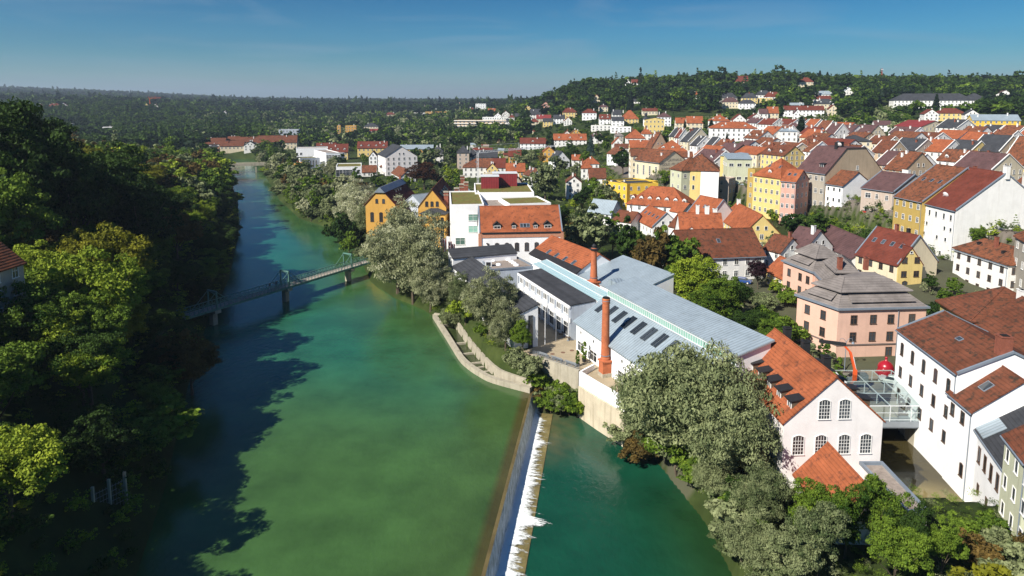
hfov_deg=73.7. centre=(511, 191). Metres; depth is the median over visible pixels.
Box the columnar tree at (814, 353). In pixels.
[810,343,818,356]
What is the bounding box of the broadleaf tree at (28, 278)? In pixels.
[24,265,86,302]
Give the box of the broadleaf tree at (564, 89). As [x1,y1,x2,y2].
[558,85,570,100]
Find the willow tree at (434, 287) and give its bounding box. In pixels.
[408,258,454,311]
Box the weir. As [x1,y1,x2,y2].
[481,392,552,575]
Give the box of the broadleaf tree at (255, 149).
[250,146,259,156]
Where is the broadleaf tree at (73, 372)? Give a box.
[34,337,131,406]
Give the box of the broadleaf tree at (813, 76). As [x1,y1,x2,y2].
[805,72,818,82]
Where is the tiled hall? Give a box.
[529,235,610,275]
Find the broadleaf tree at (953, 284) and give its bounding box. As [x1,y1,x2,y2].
[946,277,964,292]
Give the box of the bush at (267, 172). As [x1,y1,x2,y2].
[262,170,272,175]
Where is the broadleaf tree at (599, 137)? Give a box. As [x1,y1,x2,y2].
[594,130,605,145]
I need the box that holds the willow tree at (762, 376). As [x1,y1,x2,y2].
[712,343,769,410]
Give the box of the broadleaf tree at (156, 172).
[132,164,168,182]
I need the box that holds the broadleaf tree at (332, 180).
[323,175,334,181]
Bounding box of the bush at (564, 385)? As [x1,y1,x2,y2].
[553,382,577,395]
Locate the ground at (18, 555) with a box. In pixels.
[0,91,1023,575]
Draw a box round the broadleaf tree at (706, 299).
[687,286,733,317]
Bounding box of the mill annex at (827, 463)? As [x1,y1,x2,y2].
[792,441,882,544]
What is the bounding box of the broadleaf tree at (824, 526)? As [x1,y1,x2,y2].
[784,500,851,575]
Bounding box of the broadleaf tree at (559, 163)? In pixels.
[548,155,568,177]
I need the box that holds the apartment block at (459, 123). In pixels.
[454,120,505,127]
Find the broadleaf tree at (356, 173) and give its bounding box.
[352,167,362,178]
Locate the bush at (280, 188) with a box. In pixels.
[274,185,286,193]
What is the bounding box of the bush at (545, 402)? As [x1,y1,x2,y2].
[533,391,563,412]
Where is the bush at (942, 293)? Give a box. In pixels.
[935,287,954,297]
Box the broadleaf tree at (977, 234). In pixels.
[968,225,986,240]
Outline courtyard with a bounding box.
[524,317,640,435]
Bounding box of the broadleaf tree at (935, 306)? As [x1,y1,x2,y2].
[926,298,940,315]
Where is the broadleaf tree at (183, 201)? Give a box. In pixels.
[164,193,200,211]
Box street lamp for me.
[839,338,854,369]
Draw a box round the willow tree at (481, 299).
[459,264,520,338]
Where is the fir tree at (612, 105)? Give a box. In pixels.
[608,98,614,113]
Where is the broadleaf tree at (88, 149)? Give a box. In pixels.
[82,145,101,154]
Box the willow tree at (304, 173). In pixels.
[290,168,313,191]
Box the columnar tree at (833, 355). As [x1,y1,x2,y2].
[828,352,837,369]
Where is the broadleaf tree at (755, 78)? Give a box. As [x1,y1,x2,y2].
[748,74,760,84]
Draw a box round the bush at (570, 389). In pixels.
[558,387,577,395]
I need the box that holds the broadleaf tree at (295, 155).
[290,150,300,161]
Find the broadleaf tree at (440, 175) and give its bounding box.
[431,168,447,181]
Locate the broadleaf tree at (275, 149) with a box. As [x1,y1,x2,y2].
[266,147,285,156]
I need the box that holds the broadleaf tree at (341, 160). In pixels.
[336,153,346,164]
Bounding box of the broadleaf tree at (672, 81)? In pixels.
[661,75,678,87]
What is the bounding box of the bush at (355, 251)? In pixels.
[352,247,360,255]
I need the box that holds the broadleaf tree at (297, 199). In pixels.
[292,193,302,204]
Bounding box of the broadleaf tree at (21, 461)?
[0,423,69,517]
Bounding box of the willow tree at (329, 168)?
[318,157,337,178]
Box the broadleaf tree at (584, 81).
[581,77,594,84]
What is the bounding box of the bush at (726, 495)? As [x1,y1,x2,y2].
[723,488,753,516]
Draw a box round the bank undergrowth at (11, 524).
[0,186,339,575]
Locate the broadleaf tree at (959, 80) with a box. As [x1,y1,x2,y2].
[948,74,965,84]
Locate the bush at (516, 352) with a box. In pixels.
[501,346,527,362]
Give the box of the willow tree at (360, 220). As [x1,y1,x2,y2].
[354,203,365,232]
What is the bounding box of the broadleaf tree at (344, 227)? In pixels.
[333,214,361,242]
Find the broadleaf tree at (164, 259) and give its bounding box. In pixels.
[149,255,174,300]
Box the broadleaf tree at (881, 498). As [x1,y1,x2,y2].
[858,473,916,555]
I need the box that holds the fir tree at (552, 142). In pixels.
[550,137,554,149]
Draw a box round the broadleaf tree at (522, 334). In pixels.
[509,319,532,350]
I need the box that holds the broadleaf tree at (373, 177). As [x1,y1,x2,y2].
[370,173,378,188]
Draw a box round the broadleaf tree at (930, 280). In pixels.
[923,271,939,288]
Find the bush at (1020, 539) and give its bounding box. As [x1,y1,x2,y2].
[1009,531,1023,542]
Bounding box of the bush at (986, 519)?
[973,508,1009,531]
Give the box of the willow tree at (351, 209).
[332,186,371,234]
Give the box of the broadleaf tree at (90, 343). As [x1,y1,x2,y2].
[36,325,127,405]
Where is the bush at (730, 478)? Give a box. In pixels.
[722,465,755,486]
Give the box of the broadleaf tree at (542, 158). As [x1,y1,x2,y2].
[538,151,547,163]
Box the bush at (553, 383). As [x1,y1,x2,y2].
[543,379,566,394]
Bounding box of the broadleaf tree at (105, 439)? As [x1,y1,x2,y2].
[56,404,144,480]
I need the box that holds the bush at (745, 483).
[732,478,747,507]
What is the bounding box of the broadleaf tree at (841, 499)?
[814,482,869,558]
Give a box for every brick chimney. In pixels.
[443,191,448,208]
[459,183,463,190]
[460,175,464,182]
[463,181,468,190]
[587,244,600,286]
[597,296,611,377]
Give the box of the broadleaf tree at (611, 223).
[604,210,623,259]
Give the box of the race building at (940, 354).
[894,310,1023,475]
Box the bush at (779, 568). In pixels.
[744,553,812,575]
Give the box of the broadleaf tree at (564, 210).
[560,204,583,240]
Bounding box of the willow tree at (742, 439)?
[681,380,783,472]
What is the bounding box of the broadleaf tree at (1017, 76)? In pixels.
[1010,70,1023,83]
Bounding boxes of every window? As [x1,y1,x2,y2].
[11,267,19,278]
[336,170,341,176]
[342,170,348,175]
[370,212,373,221]
[379,212,382,221]
[455,238,464,244]
[468,214,477,220]
[468,226,477,232]
[515,242,518,250]
[525,242,528,250]
[537,301,541,316]
[542,305,546,320]
[549,310,554,326]
[556,315,561,331]
[563,319,567,335]
[577,340,583,353]
[589,349,596,363]
[734,259,738,264]
[787,268,790,276]
[791,435,804,455]
[798,272,801,280]
[804,304,809,314]
[804,320,808,330]
[813,434,826,454]
[817,399,830,419]
[819,326,824,336]
[820,310,825,320]
[837,434,850,454]
[838,399,850,419]
[849,332,855,341]
[850,315,857,324]
[858,433,871,453]
[865,192,870,197]
[868,332,875,340]
[870,315,876,323]
[885,347,891,355]
[886,331,892,340]
[887,314,894,323]
[889,265,893,272]
[898,365,901,378]
[900,343,903,356]
[901,271,906,276]
[902,257,907,263]
[906,397,910,409]
[908,314,915,322]
[908,374,912,387]
[910,351,914,364]
[913,271,918,276]
[914,257,919,262]
[917,407,921,420]
[919,383,923,397]
[921,359,925,373]
[928,418,933,431]
[930,393,935,407]
[932,368,937,383]
[941,429,945,443]
[943,404,947,418]
[945,378,950,391]
[949,402,954,416]
[957,462,962,478]
[959,410,964,425]
[976,446,980,464]
[982,454,986,473]
[988,463,992,483]
[994,472,999,492]
[999,499,1004,517]
[1001,473,1006,490]
[1004,446,1009,464]
[1008,512,1012,530]
[1010,485,1015,503]
[1013,458,1018,476]
[1019,498,1023,517]
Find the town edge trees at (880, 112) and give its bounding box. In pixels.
[643,104,916,140]
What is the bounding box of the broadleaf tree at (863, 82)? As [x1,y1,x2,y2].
[853,79,867,85]
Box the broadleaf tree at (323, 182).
[318,178,328,187]
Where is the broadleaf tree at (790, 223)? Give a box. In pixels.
[780,213,810,231]
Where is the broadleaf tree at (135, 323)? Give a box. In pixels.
[114,299,150,348]
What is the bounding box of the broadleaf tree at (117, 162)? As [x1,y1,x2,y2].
[60,140,151,190]
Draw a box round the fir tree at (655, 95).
[650,87,658,108]
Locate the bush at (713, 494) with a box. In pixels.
[704,474,751,499]
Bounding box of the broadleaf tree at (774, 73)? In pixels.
[765,64,785,77]
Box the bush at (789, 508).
[784,486,811,519]
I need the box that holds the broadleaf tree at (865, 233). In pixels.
[858,229,870,237]
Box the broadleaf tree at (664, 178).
[659,171,668,183]
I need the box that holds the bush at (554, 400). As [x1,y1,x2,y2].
[549,394,567,414]
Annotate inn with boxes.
[634,148,684,178]
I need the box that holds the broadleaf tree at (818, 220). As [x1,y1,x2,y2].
[798,208,828,231]
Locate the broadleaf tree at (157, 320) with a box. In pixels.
[135,308,180,343]
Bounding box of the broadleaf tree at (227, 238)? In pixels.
[210,232,233,245]
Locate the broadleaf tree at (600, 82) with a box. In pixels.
[595,78,608,87]
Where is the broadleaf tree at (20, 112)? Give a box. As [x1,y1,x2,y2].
[0,96,49,151]
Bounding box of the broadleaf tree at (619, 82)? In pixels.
[611,79,624,87]
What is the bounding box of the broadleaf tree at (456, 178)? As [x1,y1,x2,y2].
[451,173,460,186]
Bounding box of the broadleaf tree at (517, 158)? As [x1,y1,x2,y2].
[510,151,524,162]
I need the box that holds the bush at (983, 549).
[958,527,1004,566]
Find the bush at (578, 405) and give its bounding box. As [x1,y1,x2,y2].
[562,401,583,416]
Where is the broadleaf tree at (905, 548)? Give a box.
[865,515,934,575]
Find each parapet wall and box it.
[579,371,626,411]
[581,364,594,373]
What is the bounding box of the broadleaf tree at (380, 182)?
[373,177,385,186]
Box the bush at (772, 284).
[768,279,781,292]
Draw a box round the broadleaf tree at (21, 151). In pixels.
[0,105,74,206]
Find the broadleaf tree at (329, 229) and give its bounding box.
[321,212,351,238]
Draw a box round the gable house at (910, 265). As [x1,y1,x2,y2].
[896,243,923,284]
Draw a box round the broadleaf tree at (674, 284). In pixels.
[667,263,688,294]
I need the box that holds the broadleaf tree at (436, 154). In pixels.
[430,149,443,162]
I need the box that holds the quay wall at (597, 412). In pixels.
[578,386,633,446]
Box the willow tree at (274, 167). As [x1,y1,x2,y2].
[271,162,285,178]
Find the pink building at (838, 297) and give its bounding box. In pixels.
[781,243,930,357]
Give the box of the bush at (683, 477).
[675,461,706,490]
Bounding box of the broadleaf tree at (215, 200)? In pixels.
[196,196,220,221]
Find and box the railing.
[533,350,578,368]
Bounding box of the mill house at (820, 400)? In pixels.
[742,326,886,487]
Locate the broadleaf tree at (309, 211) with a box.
[303,206,316,220]
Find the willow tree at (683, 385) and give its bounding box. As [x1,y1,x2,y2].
[618,337,783,453]
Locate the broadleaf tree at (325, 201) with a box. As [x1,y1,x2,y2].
[319,194,337,216]
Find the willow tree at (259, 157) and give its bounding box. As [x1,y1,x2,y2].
[256,153,264,161]
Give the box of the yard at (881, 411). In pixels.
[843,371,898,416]
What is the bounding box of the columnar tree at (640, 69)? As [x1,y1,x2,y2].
[638,67,641,83]
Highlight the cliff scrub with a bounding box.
[650,170,1021,258]
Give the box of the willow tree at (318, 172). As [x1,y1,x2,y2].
[311,169,324,183]
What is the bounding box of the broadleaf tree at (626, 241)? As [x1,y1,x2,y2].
[609,215,642,257]
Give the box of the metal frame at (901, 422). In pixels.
[835,370,919,427]
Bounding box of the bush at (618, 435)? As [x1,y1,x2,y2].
[602,421,644,441]
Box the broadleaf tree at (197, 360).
[155,328,222,395]
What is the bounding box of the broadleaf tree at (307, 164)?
[300,159,312,169]
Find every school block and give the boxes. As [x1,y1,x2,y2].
[295,156,319,169]
[296,147,327,156]
[314,149,339,169]
[326,153,344,163]
[336,163,361,178]
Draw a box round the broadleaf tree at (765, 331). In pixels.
[756,318,783,335]
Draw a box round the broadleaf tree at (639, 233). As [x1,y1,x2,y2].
[635,230,647,241]
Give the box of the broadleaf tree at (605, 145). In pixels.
[601,141,610,149]
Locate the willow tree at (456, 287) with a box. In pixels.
[447,270,468,300]
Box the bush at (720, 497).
[718,490,727,501]
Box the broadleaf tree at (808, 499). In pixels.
[789,476,830,525]
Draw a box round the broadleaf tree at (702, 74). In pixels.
[698,70,713,80]
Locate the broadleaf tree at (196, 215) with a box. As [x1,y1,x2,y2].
[181,208,208,224]
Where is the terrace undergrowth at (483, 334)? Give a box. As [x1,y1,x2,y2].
[418,294,553,380]
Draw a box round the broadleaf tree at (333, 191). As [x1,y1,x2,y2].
[328,187,335,196]
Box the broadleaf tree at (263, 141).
[254,139,267,152]
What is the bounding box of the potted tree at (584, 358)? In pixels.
[581,341,586,361]
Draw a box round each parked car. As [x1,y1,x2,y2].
[737,276,752,284]
[878,374,894,383]
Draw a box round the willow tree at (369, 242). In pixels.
[358,225,425,293]
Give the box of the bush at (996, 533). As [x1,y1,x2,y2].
[978,525,1012,549]
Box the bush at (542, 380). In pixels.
[522,373,549,388]
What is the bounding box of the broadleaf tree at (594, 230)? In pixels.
[575,203,617,251]
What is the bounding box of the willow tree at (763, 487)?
[728,460,794,523]
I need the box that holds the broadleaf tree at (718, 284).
[699,274,746,317]
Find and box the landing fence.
[90,471,128,504]
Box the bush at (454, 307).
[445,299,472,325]
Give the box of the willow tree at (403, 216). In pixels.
[375,193,450,244]
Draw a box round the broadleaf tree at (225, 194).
[215,191,232,198]
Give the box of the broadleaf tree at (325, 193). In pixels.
[312,185,332,197]
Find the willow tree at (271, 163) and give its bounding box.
[269,152,286,165]
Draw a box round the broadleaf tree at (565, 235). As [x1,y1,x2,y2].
[562,214,573,239]
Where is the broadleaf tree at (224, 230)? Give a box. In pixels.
[211,225,239,239]
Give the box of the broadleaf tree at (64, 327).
[0,301,91,376]
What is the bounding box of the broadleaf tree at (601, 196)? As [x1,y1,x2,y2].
[594,189,606,199]
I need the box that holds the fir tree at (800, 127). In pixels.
[796,116,805,131]
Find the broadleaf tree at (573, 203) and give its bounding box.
[570,199,578,208]
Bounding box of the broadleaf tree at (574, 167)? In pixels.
[568,162,580,173]
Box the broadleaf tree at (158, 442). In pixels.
[106,426,168,467]
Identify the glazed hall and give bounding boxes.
[405,189,469,216]
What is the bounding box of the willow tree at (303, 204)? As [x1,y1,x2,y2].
[295,196,317,217]
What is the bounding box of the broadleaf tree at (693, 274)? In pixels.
[668,253,728,302]
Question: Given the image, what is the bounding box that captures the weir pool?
[525,406,731,575]
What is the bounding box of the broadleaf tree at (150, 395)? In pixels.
[129,382,183,409]
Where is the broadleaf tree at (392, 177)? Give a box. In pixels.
[386,175,403,181]
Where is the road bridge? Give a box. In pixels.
[230,162,265,172]
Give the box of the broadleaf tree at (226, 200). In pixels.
[216,196,232,205]
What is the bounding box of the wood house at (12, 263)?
[0,241,26,343]
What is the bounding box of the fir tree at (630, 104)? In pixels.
[626,91,634,110]
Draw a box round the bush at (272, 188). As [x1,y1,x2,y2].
[268,186,287,193]
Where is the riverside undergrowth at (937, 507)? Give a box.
[676,468,1016,575]
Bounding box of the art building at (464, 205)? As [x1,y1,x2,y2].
[449,191,483,247]
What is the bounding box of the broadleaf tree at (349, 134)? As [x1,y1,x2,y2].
[346,132,355,137]
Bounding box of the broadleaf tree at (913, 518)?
[881,500,935,573]
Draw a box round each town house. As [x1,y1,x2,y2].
[204,137,226,149]
[219,140,245,152]
[227,135,239,140]
[235,136,256,142]
[243,140,256,153]
[257,135,298,148]
[279,129,299,134]
[316,142,336,146]
[327,144,348,159]
[337,125,340,133]
[345,125,356,132]
[357,140,387,156]
[362,165,377,176]
[364,123,378,128]
[369,150,377,167]
[378,144,416,175]
[391,165,415,180]
[400,144,433,152]
[435,144,443,162]
[456,145,469,168]
[462,158,492,177]
[470,149,497,160]
[472,147,492,149]
[475,103,485,109]
[482,117,501,119]
[486,161,497,171]
[493,156,505,170]
[501,113,508,119]
[506,161,524,180]
[508,148,520,162]
[517,173,522,182]
[520,137,545,149]
[523,166,537,186]
[530,109,540,118]
[531,117,538,124]
[536,114,550,122]
[542,146,553,161]
[543,118,552,126]
[548,150,569,168]
[553,114,564,124]
[553,133,586,146]
[562,107,576,118]
[564,117,571,125]
[565,172,581,198]
[570,128,580,133]
[571,154,581,165]
[580,158,591,179]
[582,108,596,120]
[583,156,599,167]
[587,168,606,184]
[587,198,621,224]
[591,124,610,131]
[591,130,602,143]
[593,95,599,102]
[598,104,607,111]
[599,114,610,124]
[603,178,657,209]
[606,147,628,165]
[610,125,630,132]
[611,109,621,116]
[611,116,623,126]
[611,137,621,148]
[613,207,641,229]
[614,131,623,141]
[614,142,628,151]
[617,180,657,199]
[622,110,638,123]
[625,128,645,143]
[625,186,694,213]
[628,139,648,149]
[629,149,646,177]
[639,205,673,236]
[641,108,657,115]
[641,126,651,139]
[645,131,665,148]
[656,111,670,125]
[658,140,686,151]
[668,126,679,140]
[668,215,676,234]
[669,157,695,195]
[669,201,691,217]
[670,227,766,279]
[674,118,684,127]
[674,127,687,144]
[674,205,723,229]
[676,151,693,158]
[680,127,707,150]
[685,116,702,129]
[687,195,732,226]
[688,150,719,199]
[690,135,708,155]
[693,148,727,175]
[694,145,730,154]
[703,136,720,146]
[708,113,729,124]
[708,120,757,141]
[714,139,735,145]
[718,92,737,102]
[718,176,735,203]
[719,152,748,175]
[721,97,737,108]
[722,142,744,152]
[723,153,751,186]
[723,199,779,245]
[730,114,745,121]
[734,145,766,167]
[735,76,747,82]
[738,99,755,108]
[739,139,759,145]
[741,92,757,103]
[743,130,775,140]
[746,116,762,127]
[747,113,761,120]
[752,158,796,219]
[755,90,767,97]
[756,137,780,143]
[757,108,768,117]
[757,117,783,129]
[758,97,771,102]
[759,141,785,146]
[760,143,805,167]
[763,231,798,265]
[764,91,779,100]
[764,126,783,138]
[766,255,785,284]
[767,106,778,118]
[779,126,797,141]
[779,169,809,220]
[781,118,798,124]
[781,125,799,141]
[781,140,807,151]
[782,105,824,116]
[789,102,803,105]
[792,108,800,118]
[792,225,833,253]
[797,141,882,205]
[798,77,813,86]
[798,139,826,159]
[799,125,824,135]
[799,128,827,140]
[804,135,830,141]
[805,118,821,126]
[811,130,835,137]
[812,96,831,104]
[814,98,831,109]
[817,119,834,129]
[819,91,831,95]
[823,224,864,265]
[824,136,861,144]
[825,170,867,206]
[826,103,836,115]
[826,122,849,137]
[837,121,856,124]
[841,134,872,149]
[844,87,852,94]
[844,123,860,134]
[844,143,874,157]
[846,131,873,139]
[854,224,938,280]
[857,123,885,135]
[860,169,918,212]
[869,134,899,149]
[871,139,906,160]
[872,120,891,131]
[876,149,899,170]
[883,150,932,175]
[888,126,925,135]
[889,93,973,108]
[889,129,927,138]
[892,164,968,237]
[894,118,939,131]
[898,137,932,152]
[899,150,936,164]
[920,108,938,120]
[920,130,952,139]
[923,165,1023,260]
[925,137,958,162]
[935,119,975,131]
[936,108,963,120]
[936,149,978,165]
[940,128,967,139]
[952,150,1023,179]
[952,236,1015,290]
[954,139,984,151]
[960,130,993,139]
[961,108,978,118]
[964,124,992,131]
[967,93,981,100]
[967,113,1020,125]
[977,132,1015,152]
[985,124,1004,131]
[993,129,1023,137]
[996,90,1008,95]
[1000,123,1023,131]
[1007,136,1023,174]
[1013,230,1023,291]
[1017,175,1023,185]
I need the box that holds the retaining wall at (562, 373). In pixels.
[531,355,579,388]
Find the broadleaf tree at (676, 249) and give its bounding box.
[652,224,700,264]
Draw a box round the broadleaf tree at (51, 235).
[26,220,80,248]
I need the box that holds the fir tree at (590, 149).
[586,135,594,155]
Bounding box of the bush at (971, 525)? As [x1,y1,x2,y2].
[946,509,981,536]
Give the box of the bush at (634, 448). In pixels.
[617,430,659,462]
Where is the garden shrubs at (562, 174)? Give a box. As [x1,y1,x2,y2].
[381,130,616,212]
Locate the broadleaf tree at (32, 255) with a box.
[11,239,60,285]
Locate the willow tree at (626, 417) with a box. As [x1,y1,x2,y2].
[610,364,689,458]
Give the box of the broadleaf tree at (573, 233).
[563,207,589,246]
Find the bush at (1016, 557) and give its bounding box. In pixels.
[994,541,1023,562]
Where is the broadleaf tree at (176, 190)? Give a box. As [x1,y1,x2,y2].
[157,185,197,201]
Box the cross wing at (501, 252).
[447,244,516,274]
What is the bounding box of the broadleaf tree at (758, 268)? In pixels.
[747,258,768,288]
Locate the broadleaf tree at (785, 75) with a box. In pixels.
[775,70,793,80]
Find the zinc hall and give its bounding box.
[579,255,674,292]
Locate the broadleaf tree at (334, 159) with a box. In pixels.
[327,155,339,174]
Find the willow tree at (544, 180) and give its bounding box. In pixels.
[522,162,559,199]
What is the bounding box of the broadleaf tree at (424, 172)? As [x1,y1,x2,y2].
[404,161,439,189]
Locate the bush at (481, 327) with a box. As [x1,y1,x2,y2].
[472,322,488,333]
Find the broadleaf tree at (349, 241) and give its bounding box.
[339,231,359,251]
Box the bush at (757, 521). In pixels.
[739,506,770,525]
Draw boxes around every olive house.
[935,286,1023,322]
[972,296,1023,351]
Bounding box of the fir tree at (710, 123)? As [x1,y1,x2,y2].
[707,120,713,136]
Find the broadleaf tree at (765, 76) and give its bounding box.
[763,74,770,82]
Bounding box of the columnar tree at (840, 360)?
[834,357,842,374]
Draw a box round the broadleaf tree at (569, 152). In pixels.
[564,147,579,159]
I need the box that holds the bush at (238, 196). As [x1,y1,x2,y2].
[232,192,244,199]
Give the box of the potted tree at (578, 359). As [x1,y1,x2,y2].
[575,350,579,366]
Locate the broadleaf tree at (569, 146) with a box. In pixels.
[565,139,575,149]
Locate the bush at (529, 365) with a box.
[508,353,543,376]
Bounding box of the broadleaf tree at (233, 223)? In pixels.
[226,219,242,229]
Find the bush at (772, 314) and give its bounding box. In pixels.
[745,304,779,320]
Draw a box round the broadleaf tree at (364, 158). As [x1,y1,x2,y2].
[360,153,368,164]
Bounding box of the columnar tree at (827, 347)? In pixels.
[823,344,830,353]
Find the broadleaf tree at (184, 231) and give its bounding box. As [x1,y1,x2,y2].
[154,206,203,262]
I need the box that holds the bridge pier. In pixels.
[904,428,914,445]
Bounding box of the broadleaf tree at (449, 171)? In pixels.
[442,164,458,182]
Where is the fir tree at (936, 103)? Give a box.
[932,94,939,109]
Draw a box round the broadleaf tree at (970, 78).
[966,73,983,82]
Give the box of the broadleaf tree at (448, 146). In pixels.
[443,140,457,153]
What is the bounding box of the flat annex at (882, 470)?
[859,461,926,525]
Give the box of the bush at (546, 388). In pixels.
[532,380,555,397]
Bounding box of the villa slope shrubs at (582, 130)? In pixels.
[519,104,666,156]
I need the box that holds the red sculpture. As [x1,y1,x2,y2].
[875,357,894,374]
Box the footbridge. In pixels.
[176,252,370,325]
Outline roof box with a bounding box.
[608,278,623,285]
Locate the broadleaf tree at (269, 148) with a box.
[264,142,273,151]
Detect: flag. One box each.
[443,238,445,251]
[446,236,449,255]
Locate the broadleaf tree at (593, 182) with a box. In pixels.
[586,177,599,196]
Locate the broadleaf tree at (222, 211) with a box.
[215,204,231,220]
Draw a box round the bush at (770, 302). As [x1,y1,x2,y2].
[751,292,779,310]
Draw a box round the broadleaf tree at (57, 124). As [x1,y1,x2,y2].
[31,112,87,155]
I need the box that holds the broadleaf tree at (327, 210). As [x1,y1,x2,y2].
[323,202,335,216]
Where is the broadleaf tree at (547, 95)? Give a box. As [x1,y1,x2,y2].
[541,91,553,101]
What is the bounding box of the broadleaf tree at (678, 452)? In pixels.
[641,436,689,476]
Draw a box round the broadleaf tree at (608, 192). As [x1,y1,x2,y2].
[594,180,617,199]
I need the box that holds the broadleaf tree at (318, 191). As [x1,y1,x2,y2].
[299,184,322,197]
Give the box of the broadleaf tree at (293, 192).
[289,188,304,199]
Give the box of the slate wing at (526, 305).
[451,257,538,347]
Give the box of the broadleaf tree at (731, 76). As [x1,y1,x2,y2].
[725,72,737,81]
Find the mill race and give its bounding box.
[881,428,962,501]
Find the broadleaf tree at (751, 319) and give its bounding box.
[728,309,768,330]
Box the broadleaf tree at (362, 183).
[352,178,368,189]
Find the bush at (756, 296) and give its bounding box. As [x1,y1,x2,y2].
[746,292,764,302]
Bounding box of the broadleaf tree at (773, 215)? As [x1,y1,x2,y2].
[766,209,779,224]
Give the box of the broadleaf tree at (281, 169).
[273,164,286,184]
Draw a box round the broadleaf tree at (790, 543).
[763,523,826,575]
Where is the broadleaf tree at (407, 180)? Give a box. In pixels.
[403,175,414,185]
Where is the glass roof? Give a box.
[532,259,607,302]
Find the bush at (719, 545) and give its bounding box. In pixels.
[706,521,745,563]
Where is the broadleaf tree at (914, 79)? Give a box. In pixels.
[910,76,924,84]
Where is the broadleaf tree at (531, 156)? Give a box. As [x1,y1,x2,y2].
[520,150,537,168]
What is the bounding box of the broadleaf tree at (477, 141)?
[474,136,480,146]
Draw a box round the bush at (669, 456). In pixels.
[653,435,675,462]
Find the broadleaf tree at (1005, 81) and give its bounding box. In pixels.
[994,75,1015,85]
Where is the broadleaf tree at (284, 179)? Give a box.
[280,174,289,182]
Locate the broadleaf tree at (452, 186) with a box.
[444,178,454,188]
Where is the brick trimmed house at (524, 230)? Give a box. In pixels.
[477,204,563,262]
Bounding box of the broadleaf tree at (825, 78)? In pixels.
[818,74,829,81]
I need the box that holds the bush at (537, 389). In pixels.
[532,385,545,397]
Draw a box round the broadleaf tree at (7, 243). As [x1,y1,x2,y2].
[0,228,17,248]
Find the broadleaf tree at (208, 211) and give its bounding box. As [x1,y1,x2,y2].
[192,200,217,228]
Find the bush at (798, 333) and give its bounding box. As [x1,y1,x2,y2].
[764,315,810,340]
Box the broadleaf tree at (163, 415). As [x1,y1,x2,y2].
[116,392,204,443]
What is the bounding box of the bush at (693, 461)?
[687,456,746,485]
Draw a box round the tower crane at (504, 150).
[470,143,554,178]
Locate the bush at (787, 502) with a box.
[771,478,795,510]
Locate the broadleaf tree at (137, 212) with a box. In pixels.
[93,170,184,259]
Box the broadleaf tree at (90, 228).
[52,221,119,240]
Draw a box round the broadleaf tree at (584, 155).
[579,151,589,160]
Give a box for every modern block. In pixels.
[474,171,533,198]
[482,199,504,205]
[498,196,550,204]
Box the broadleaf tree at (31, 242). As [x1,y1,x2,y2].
[1,226,53,255]
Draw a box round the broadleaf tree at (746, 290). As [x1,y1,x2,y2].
[734,283,754,307]
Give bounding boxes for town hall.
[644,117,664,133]
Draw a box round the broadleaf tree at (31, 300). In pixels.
[0,280,72,347]
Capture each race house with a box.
[942,365,1023,501]
[971,406,1023,505]
[998,424,1023,536]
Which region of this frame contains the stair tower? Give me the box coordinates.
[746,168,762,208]
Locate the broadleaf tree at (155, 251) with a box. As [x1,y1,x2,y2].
[132,230,175,260]
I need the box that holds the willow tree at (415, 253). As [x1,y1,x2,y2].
[364,216,448,304]
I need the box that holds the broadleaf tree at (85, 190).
[34,148,123,228]
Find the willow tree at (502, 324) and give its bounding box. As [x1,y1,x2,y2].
[486,296,528,350]
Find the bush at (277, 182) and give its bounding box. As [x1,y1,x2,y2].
[273,179,282,185]
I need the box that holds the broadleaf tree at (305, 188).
[302,181,311,193]
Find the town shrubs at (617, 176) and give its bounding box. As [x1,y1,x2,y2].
[564,116,1023,303]
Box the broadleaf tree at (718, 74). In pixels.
[713,66,727,79]
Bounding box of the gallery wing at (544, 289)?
[517,268,595,340]
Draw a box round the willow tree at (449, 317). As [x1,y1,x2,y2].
[439,304,460,327]
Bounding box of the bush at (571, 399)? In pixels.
[562,392,582,415]
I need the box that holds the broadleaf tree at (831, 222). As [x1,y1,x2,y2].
[825,215,836,226]
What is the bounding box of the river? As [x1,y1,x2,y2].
[136,159,529,575]
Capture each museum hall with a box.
[364,175,414,235]
[417,177,452,215]
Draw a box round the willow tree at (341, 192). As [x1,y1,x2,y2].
[334,175,375,206]
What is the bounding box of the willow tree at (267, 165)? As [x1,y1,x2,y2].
[264,161,272,169]
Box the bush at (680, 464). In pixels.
[678,454,696,468]
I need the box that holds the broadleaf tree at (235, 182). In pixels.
[226,177,238,186]
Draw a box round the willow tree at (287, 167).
[280,165,294,174]
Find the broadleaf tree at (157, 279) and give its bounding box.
[125,264,170,298]
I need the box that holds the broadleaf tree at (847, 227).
[843,222,852,232]
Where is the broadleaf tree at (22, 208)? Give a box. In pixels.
[0,167,68,245]
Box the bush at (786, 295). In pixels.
[775,285,796,305]
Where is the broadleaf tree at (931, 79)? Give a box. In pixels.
[924,75,939,84]
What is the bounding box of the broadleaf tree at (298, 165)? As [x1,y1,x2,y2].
[293,162,304,167]
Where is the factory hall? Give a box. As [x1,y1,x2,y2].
[573,277,774,419]
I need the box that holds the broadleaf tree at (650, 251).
[629,227,669,268]
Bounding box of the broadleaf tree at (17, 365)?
[0,340,66,425]
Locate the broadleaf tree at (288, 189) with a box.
[282,183,290,192]
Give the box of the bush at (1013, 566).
[970,541,1023,575]
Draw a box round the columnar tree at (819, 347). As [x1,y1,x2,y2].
[817,338,823,358]
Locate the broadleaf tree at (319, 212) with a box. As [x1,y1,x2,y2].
[313,206,323,221]
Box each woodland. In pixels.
[0,83,552,114]
[0,96,268,149]
[71,130,319,200]
[180,101,523,167]
[509,68,1023,130]
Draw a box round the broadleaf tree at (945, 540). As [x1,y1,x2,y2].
[926,514,969,575]

